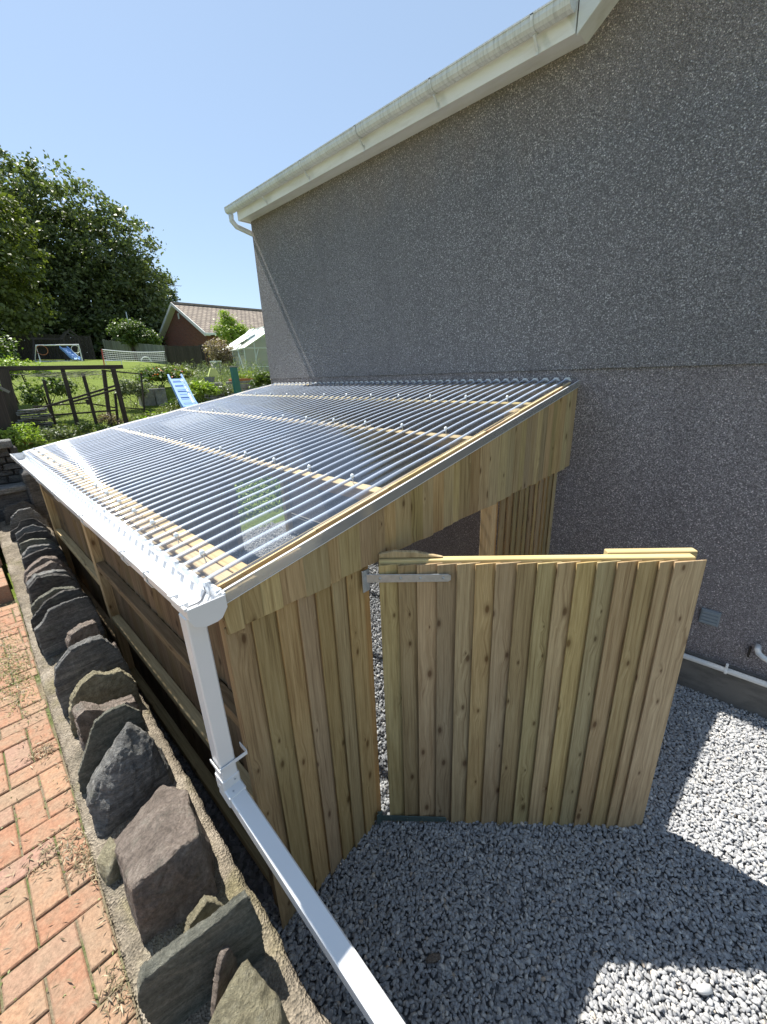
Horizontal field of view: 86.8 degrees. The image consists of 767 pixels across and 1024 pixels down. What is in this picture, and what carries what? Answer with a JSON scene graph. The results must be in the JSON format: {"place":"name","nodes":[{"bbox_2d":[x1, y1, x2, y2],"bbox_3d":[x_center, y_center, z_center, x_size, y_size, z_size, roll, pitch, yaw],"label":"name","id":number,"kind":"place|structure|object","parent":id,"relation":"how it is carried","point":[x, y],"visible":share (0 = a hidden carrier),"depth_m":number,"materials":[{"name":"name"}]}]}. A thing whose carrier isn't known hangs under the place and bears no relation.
{"place":"outdoors","nodes":[
{"label":"outdoors","id":0,"kind":"place"},
{"bbox_2d":[0,599,140,1023],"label":"paving","id":1,"kind":"structure","parent":0,"point":[35,825],"depth_m":1.50,"materials":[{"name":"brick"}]},
{"bbox_2d":[0,602,113,1020],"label":"weeds","id":2,"kind":"object","parent":1,"relation":"on","point":[21,717],"visible":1,"depth_m":2.59,"materials":[{"name":"green plant"}]},
{"bbox_2d":[0,601,137,1023],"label":"leaf litter","id":3,"kind":"object","parent":1,"relation":"on","point":[121,999],"visible":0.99,"depth_m":1.61,"materials":[{"name":"brown plant"}]},
{"bbox_2d":[12,370,210,438],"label":"grass","id":4,"kind":"structure","parent":0,"point":[95,408],"depth_m":8.08,"materials":[{"name":"green plant"}]},
{"bbox_2d":[0,359,284,1023],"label":"ground","id":5,"kind":"structure","parent":0,"point":[98,382],"depth_m":8.25,"materials":[{"name":"green plant"}]},
{"bbox_2d":[0,559,13,603],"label":"steps","id":6,"kind":"structure","parent":5,"relation":"on","point":[6,594],"depth_m":3.55,"materials":[{"name":"brick"}]},
{"bbox_2d":[0,386,16,444],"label":"leaning boards","id":7,"kind":"object","parent":5,"relation":"on","point":[5,421],"visible":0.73,"depth_m":5.24,"materials":[{"name":"brown wood"}]},
{"bbox_2d":[0,332,23,403],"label":"hedge shrub","id":8,"kind":"object","parent":5,"relation":"on","point":[6,351],"visible":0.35,"depth_m":7.62,"materials":[{"name":"green plant"}]},
{"bbox_2d":[0,422,47,448],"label":"corner weeds","id":9,"kind":"object","parent":5,"relation":"on","point":[28,434],"visible":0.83,"depth_m":5.32,"materials":[{"name":"green plant"}]},
{"bbox_2d":[0,355,51,414],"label":"pale shrub","id":10,"kind":"object","parent":5,"relation":"on","point":[9,361],"visible":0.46,"depth_m":6.85,"materials":[{"name":"green plant"}]},
{"bbox_2d":[0,439,56,544],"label":"dry stone wall","id":11,"kind":"structure","parent":5,"relation":"on","point":[18,483],"depth_m":4.79,"materials":[{"name":"stone"}]},
{"bbox_2d":[0,171,60,339],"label":"sycamore tree","id":12,"kind":"object","parent":5,"relation":"on","point":[19,290],"visible":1,"depth_m":20.06,"materials":[{"name":"green plant"}]},
{"bbox_2d":[15,408,53,431],"bbox_3d":[-5.091,-1.260,5.946,0.328,0.494,0.421,15,26,41],"label":"slate stack","id":13,"kind":"object","parent":5,"relation":"on","point":[29,412],"visible":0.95,"depth_m":5.87,"materials":[{"name":"grey stone"}]},
{"bbox_2d":[14,371,77,418],"bbox_3d":[-5.539,-1.782,6.797,0.535,1.098,0.854,15,26,41],"label":"young apple tree","id":14,"kind":"object","parent":5,"relation":"on","point":[57,389],"visible":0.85,"depth_m":6.65,"materials":[{"name":"green plant"}]},
{"bbox_2d":[0,332,95,359],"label":"board fence","id":15,"kind":"object","parent":5,"relation":"on","point":[53,348],"visible":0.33,"depth_m":23.33,"materials":[{"name":"brown wood"}]},
{"bbox_2d":[32,426,77,441],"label":"corner weeds","id":16,"kind":"object","parent":5,"relation":"on","point":[60,432],"visible":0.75,"depth_m":5.77,"materials":[{"name":"green plant"}]},
{"bbox_2d":[30,329,83,360],"bbox_3d":[-16.323,-8.291,20.217,0.830,1.505,2.200,15,26,41],"label":"play frame","id":17,"kind":"object","parent":5,"relation":"on","point":[62,336],"visible":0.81,"depth_m":20.18,"materials":[{"name":"brown wood"}]},
{"bbox_2d":[35,344,82,361],"bbox_3d":[-14.349,-6.985,17.831,0.657,0.736,1.646,15,26,41],"label":"football goal","id":18,"kind":"object","parent":5,"relation":"on","point":[36,346],"visible":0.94,"depth_m":17.55,"materials":[{"name":"white paint"}]},
{"bbox_2d":[53,421,82,432],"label":"weed clump","id":19,"kind":"object","parent":5,"relation":"on","point":[66,425],"visible":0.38,"depth_m":6.13,"materials":[{"name":"green plant"}]},
{"bbox_2d":[59,346,80,359],"bbox_3d":[-14.598,-7.419,18.889,1.505,0.700,0.320,13,24,37],"label":"garden slide","id":20,"kind":"object","parent":5,"relation":"on","point":[69,353],"visible":0.93,"depth_m":18.90,"materials":[{"name":"blue plastic"}]},
{"bbox_2d":[0,365,145,435],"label":"timber frame","id":21,"kind":"object","parent":5,"relation":"on","point":[7,384],"visible":0.86,"depth_m":6.33,"materials":[{"name":"brown wood"}]},
{"bbox_2d":[0,309,167,358],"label":"undergrowth","id":22,"kind":"object","parent":5,"relation":"on","point":[64,321],"visible":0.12,"depth_m":26.88,"materials":[{"name":"green plant"}]},
{"bbox_2d":[0,145,179,353],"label":"broad tree","id":23,"kind":"object","parent":5,"relation":"on","point":[86,274],"visible":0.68,"depth_m":27.29,"materials":[{"name":"green plant"}]},
{"bbox_2d":[72,421,115,434],"bbox_3d":[-4.560,-1.228,6.305,0.484,0.383,0.674,7,21,25],"label":"weed clump","id":24,"kind":"object","parent":5,"relation":"on","point":[87,427],"visible":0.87,"depth_m":6.23,"materials":[{"name":"green plant"}]},
{"bbox_2d":[97,412,122,424],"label":"weed clump","id":25,"kind":"object","parent":5,"relation":"on","point":[109,419],"visible":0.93,"depth_m":6.70,"materials":[{"name":"green plant"}]},
{"bbox_2d":[112,375,152,407],"bbox_3d":[-4.915,-2.322,7.904,0.520,0.650,0.730,8,22,27],"label":"bramble","id":26,"kind":"object","parent":5,"relation":"on","point":[129,387],"visible":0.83,"depth_m":7.82,"materials":[{"name":"green plant"}]},
{"bbox_2d":[101,349,166,364],"bbox_3d":[-9.197,-5.751,15.095,0.053,0.533,2.671,5,20,20],"label":"sports net","id":27,"kind":"object","parent":5,"relation":"on","point":[165,360],"visible":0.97,"depth_m":14.87,"materials":[{"name":"white fabric"}]},
{"bbox_2d":[105,317,162,360],"bbox_3d":[-13.387,-9.239,21.924,1.936,2.368,2.680,15,26,41],"label":"round bush tree","id":28,"kind":"object","parent":5,"relation":"on","point":[135,336],"visible":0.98,"depth_m":21.48,"materials":[{"name":"green plant"}]},
{"bbox_2d":[102,339,167,364],"bbox_3d":[-13.711,-8.683,22.259,6.217,1.908,0.116,10,23,32],"label":"board fence","id":29,"kind":"object","parent":5,"relation":"on","point":[115,345],"visible":0.53,"depth_m":22.03,"materials":[{"name":"grey wood"}]},
{"bbox_2d":[120,411,155,421],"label":"weed clump","id":30,"kind":"object","parent":5,"relation":"on","point":[142,414],"visible":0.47,"depth_m":7.22,"materials":[{"name":"green plant"}]},
{"bbox_2d":[140,383,164,387],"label":"white edge plant","id":31,"kind":"object","parent":5,"relation":"on","point":[148,385],"visible":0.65,"depth_m":8.41,"materials":[{"name":"grey plant"}]},
{"bbox_2d":[138,388,167,405],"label":"garden wall","id":32,"kind":"structure","parent":5,"relation":"on","point":[157,396],"depth_m":8.35,"materials":[{"name":"grey stone"}]},
{"bbox_2d":[133,366,184,387],"bbox_3d":[-4.905,-2.925,8.900,1.032,0.542,1.032,15,26,41],"label":"red flower plant","id":33,"kind":"object","parent":5,"relation":"on","point":[152,374],"visible":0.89,"depth_m":8.67,"materials":[{"name":"green plant"}]},
{"bbox_2d":[0,500,330,1023],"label":"stone wall","id":34,"kind":"structure","parent":5,"relation":"on","point":[198,938],"depth_m":1.55,"materials":[{"name":"stone"}]},
{"bbox_2d":[156,404,180,413],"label":"weed clump","id":35,"kind":"object","parent":5,"relation":"on","point":[170,408],"visible":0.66,"depth_m":7.69,"materials":[{"name":"green plant"}]},
{"bbox_2d":[159,276,180,308],"bbox_3d":[-20.209,-18.334,37.928,2.604,6.959,2.988,15,26,41],"label":"slender tree","id":36,"kind":"object","parent":5,"relation":"on","point":[172,297],"visible":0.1,"depth_m":37.29,"materials":[{"name":"green plant"}]},
{"bbox_2d":[153,364,198,383],"bbox_3d":[-4.930,-3.243,9.651,1.027,0.532,1.153,-5,19,-9],"label":"leafy bed plant","id":37,"kind":"object","parent":5,"relation":"on","point":[187,372],"visible":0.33,"depth_m":9.53,"materials":[{"name":"green plant"}]},
{"bbox_2d":[161,398,200,409],"bbox_3d":[-4.014,-2.111,8.147,0.519,0.527,0.802,33,40,59],"label":"wall foot plant","id":38,"kind":"object","parent":5,"relation":"on","point":[173,402],"depth_m":7.95,"materials":[{"name":"green plant"}]},
{"bbox_2d":[167,374,197,407],"bbox_3d":[-3.827,-2.284,7.750,0.270,0.690,1.281,-14,23,-31],"label":"blue slide","id":39,"kind":"object","parent":5,"relation":"on","point":[180,387],"visible":0.83,"depth_m":7.80,"materials":[{"name":"plastic"}]},
{"bbox_2d":[164,345,242,372],"bbox_3d":[-9.074,-7.297,19.275,4.818,1.498,1.319,6,21,23],"label":"paling fence","id":40,"kind":"object","parent":5,"relation":"on","point":[175,355],"visible":0.49,"depth_m":19.16,"materials":[{"name":"brown wood"}]},
{"bbox_2d":[186,377,221,402],"bbox_3d":[-3.682,-2.444,8.229,0.724,0.576,0.814,15,26,41],"label":"lime shrub","id":41,"kind":"object","parent":5,"relation":"on","point":[199,387],"visible":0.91,"depth_m":8.05,"materials":[{"name":"green plant"}]},
{"bbox_2d":[188,382,224,399],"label":"garden wall","id":42,"kind":"structure","parent":5,"relation":"on","point":[213,397],"depth_m":9.18,"materials":[{"name":"grey stone"}]},
{"bbox_2d":[203,377,214,382],"bbox_3d":[-3.734,-2.837,8.710,0.232,0.120,0.232,15,26,41],"label":"plant pot","id":43,"kind":"object","parent":42,"relation":"on","point":[210,379],"visible":0.9,"depth_m":8.63,"materials":[{"name":"grey plastic"}]},
{"bbox_2d":[208,368,219,376],"bbox_3d":[-3.667,-3.004,8.711,0.069,0.169,0.256,15,26,41],"label":"lime tray","id":44,"kind":"object","parent":43,"relation":"on","point":[213,372],"visible":1,"depth_m":8.69,"materials":[{"name":"plastic"}]},
{"bbox_2d":[135,411,282,515],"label":"bank plants","id":45,"kind":"object","parent":5,"relation":"on","point":[243,488],"visible":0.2,"depth_m":7.77,"materials":[{"name":"green plant"}]},
{"bbox_2d":[158,302,268,373],"bbox_3d":[-7.736,-14.186,34.279,8.660,4.980,18.680,15,26,41],"label":"bungalow","id":46,"kind":"object","parent":5,"relation":"on","point":[186,324],"visible":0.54,"depth_m":28.08,"materials":[{"name":"red brick"}]},
{"bbox_2d":[210,361,221,374],"bbox_3d":[-6.185,-5.183,15.095,0.419,0.830,0.414,15,26,41],"label":"water butt","id":47,"kind":"object","parent":5,"relation":"on","point":[216,365],"visible":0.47,"depth_m":14.87,"materials":[{"name":"grey plastic"}]},
{"bbox_2d":[202,335,244,368],"bbox_3d":[-6.289,-6.052,16.131,1.457,1.801,1.617,15,26,41],"label":"flowering shrub","id":48,"kind":"object","parent":5,"relation":"on","point":[217,353],"visible":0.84,"depth_m":15.83,"materials":[{"name":"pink plant"}]},
{"bbox_2d":[215,382,242,396],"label":"white flower plant","id":49,"kind":"object","parent":5,"relation":"on","point":[226,388],"visible":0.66,"depth_m":8.53,"materials":[{"name":"grey plant"}]},
{"bbox_2d":[210,309,254,370],"bbox_3d":[-7.416,-8.275,20.341,1.782,3.332,2.369,4,20,18],"label":"ornamental tree","id":50,"kind":"object","parent":5,"relation":"on","point":[237,331],"visible":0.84,"depth_m":19.50,"materials":[{"name":"green plant"}]},
{"bbox_2d":[230,366,240,393],"bbox_3d":[-2.819,-1.791,8.137,0.100,2.130,0.184,15,26,41],"label":"green post","id":51,"kind":"object","parent":5,"relation":"on","point":[235,379],"visible":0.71,"depth_m":7.82,"materials":[{"name":"paint"}]},
{"bbox_2d":[223,326,268,375],"bbox_3d":[-4.776,-6.619,16.878,3.253,2.084,3.298,-16,23,-34],"label":"greenhouse","id":52,"kind":"object","parent":5,"relation":"on","point":[248,338],"visible":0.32,"depth_m":15.85,"materials":[{"name":"white glass"}]},
{"bbox_2d":[226,380,266,395],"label":"garden wall","id":53,"kind":"structure","parent":5,"relation":"on","point":[242,385],"depth_m":9.43,"materials":[{"name":"grey stone"}]},
{"bbox_2d":[229,367,253,380],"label":"plant","id":54,"kind":"object","parent":53,"relation":"on","point":[245,378],"visible":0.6,"depth_m":9.46,"materials":[{"name":"green plant"}]},
{"bbox_2d":[237,357,268,375],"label":"tomato plants","id":55,"kind":"object","parent":5,"relation":"on","point":[255,364],"visible":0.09,"depth_m":16.35,"materials":[{"name":"green plant"}]},
{"bbox_2d":[247,369,270,388],"bbox_3d":[-2.586,-2.786,8.819,0.599,0.635,0.758,15,26,41],"label":"dark rose bush","id":56,"kind":"object","parent":5,"relation":"on","point":[260,377],"visible":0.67,"depth_m":8.64,"materials":[{"name":"green plant"}]},
{"bbox_2d":[224,0,766,720],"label":"house","id":57,"kind":"structure","parent":5,"relation":"on","point":[574,190],"depth_m":3.09,"materials":[{"name":"concrete"}]},
{"bbox_2d":[128,359,266,383],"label":"tall grass","id":58,"kind":"structure","parent":0,"point":[225,373],"depth_m":11.45,"materials":[{"name":"green plant"}]},
{"bbox_2d":[0,0,550,337],"label":"sky","id":59,"kind":"structure","parent":0,"point":[177,110],"materials":[{"name":"blue"}]},
{"bbox_2d":[107,520,766,1023],"bbox_3d":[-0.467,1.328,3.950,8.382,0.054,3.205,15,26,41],"label":"gravel","id":60,"kind":"structure","parent":0,"point":[683,712],"depth_m":2.01,"materials":[{"name":"grey gravel"}]},
{"bbox_2d":[10,377,706,1023],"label":"lean to shelter","id":61,"kind":"object","parent":60,"relation":"on","point":[536,687],"visible":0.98,"depth_m":2.07,"materials":[{"name":"brown wood"}]},
{"bbox_2d":[426,953,440,963],"bbox_3d":[0.225,2.019,1.833,0.085,0.055,0.037,-11,21,-23],"label":"stone shard","id":62,"kind":"object","parent":60,"relation":"on","point":[432,958],"visible":1,"depth_m":1.82,"materials":[{"name":"grey stone"}]},
{"bbox_2d":[696,983,712,994],"bbox_3d":[1.351,2.011,1.707,0.074,0.061,0.033,-6,20,-12],"label":"pebble","id":63,"kind":"object","parent":60,"relation":"on","point":[703,988],"visible":1,"depth_m":1.70,"materials":[{"name":"white stone"}]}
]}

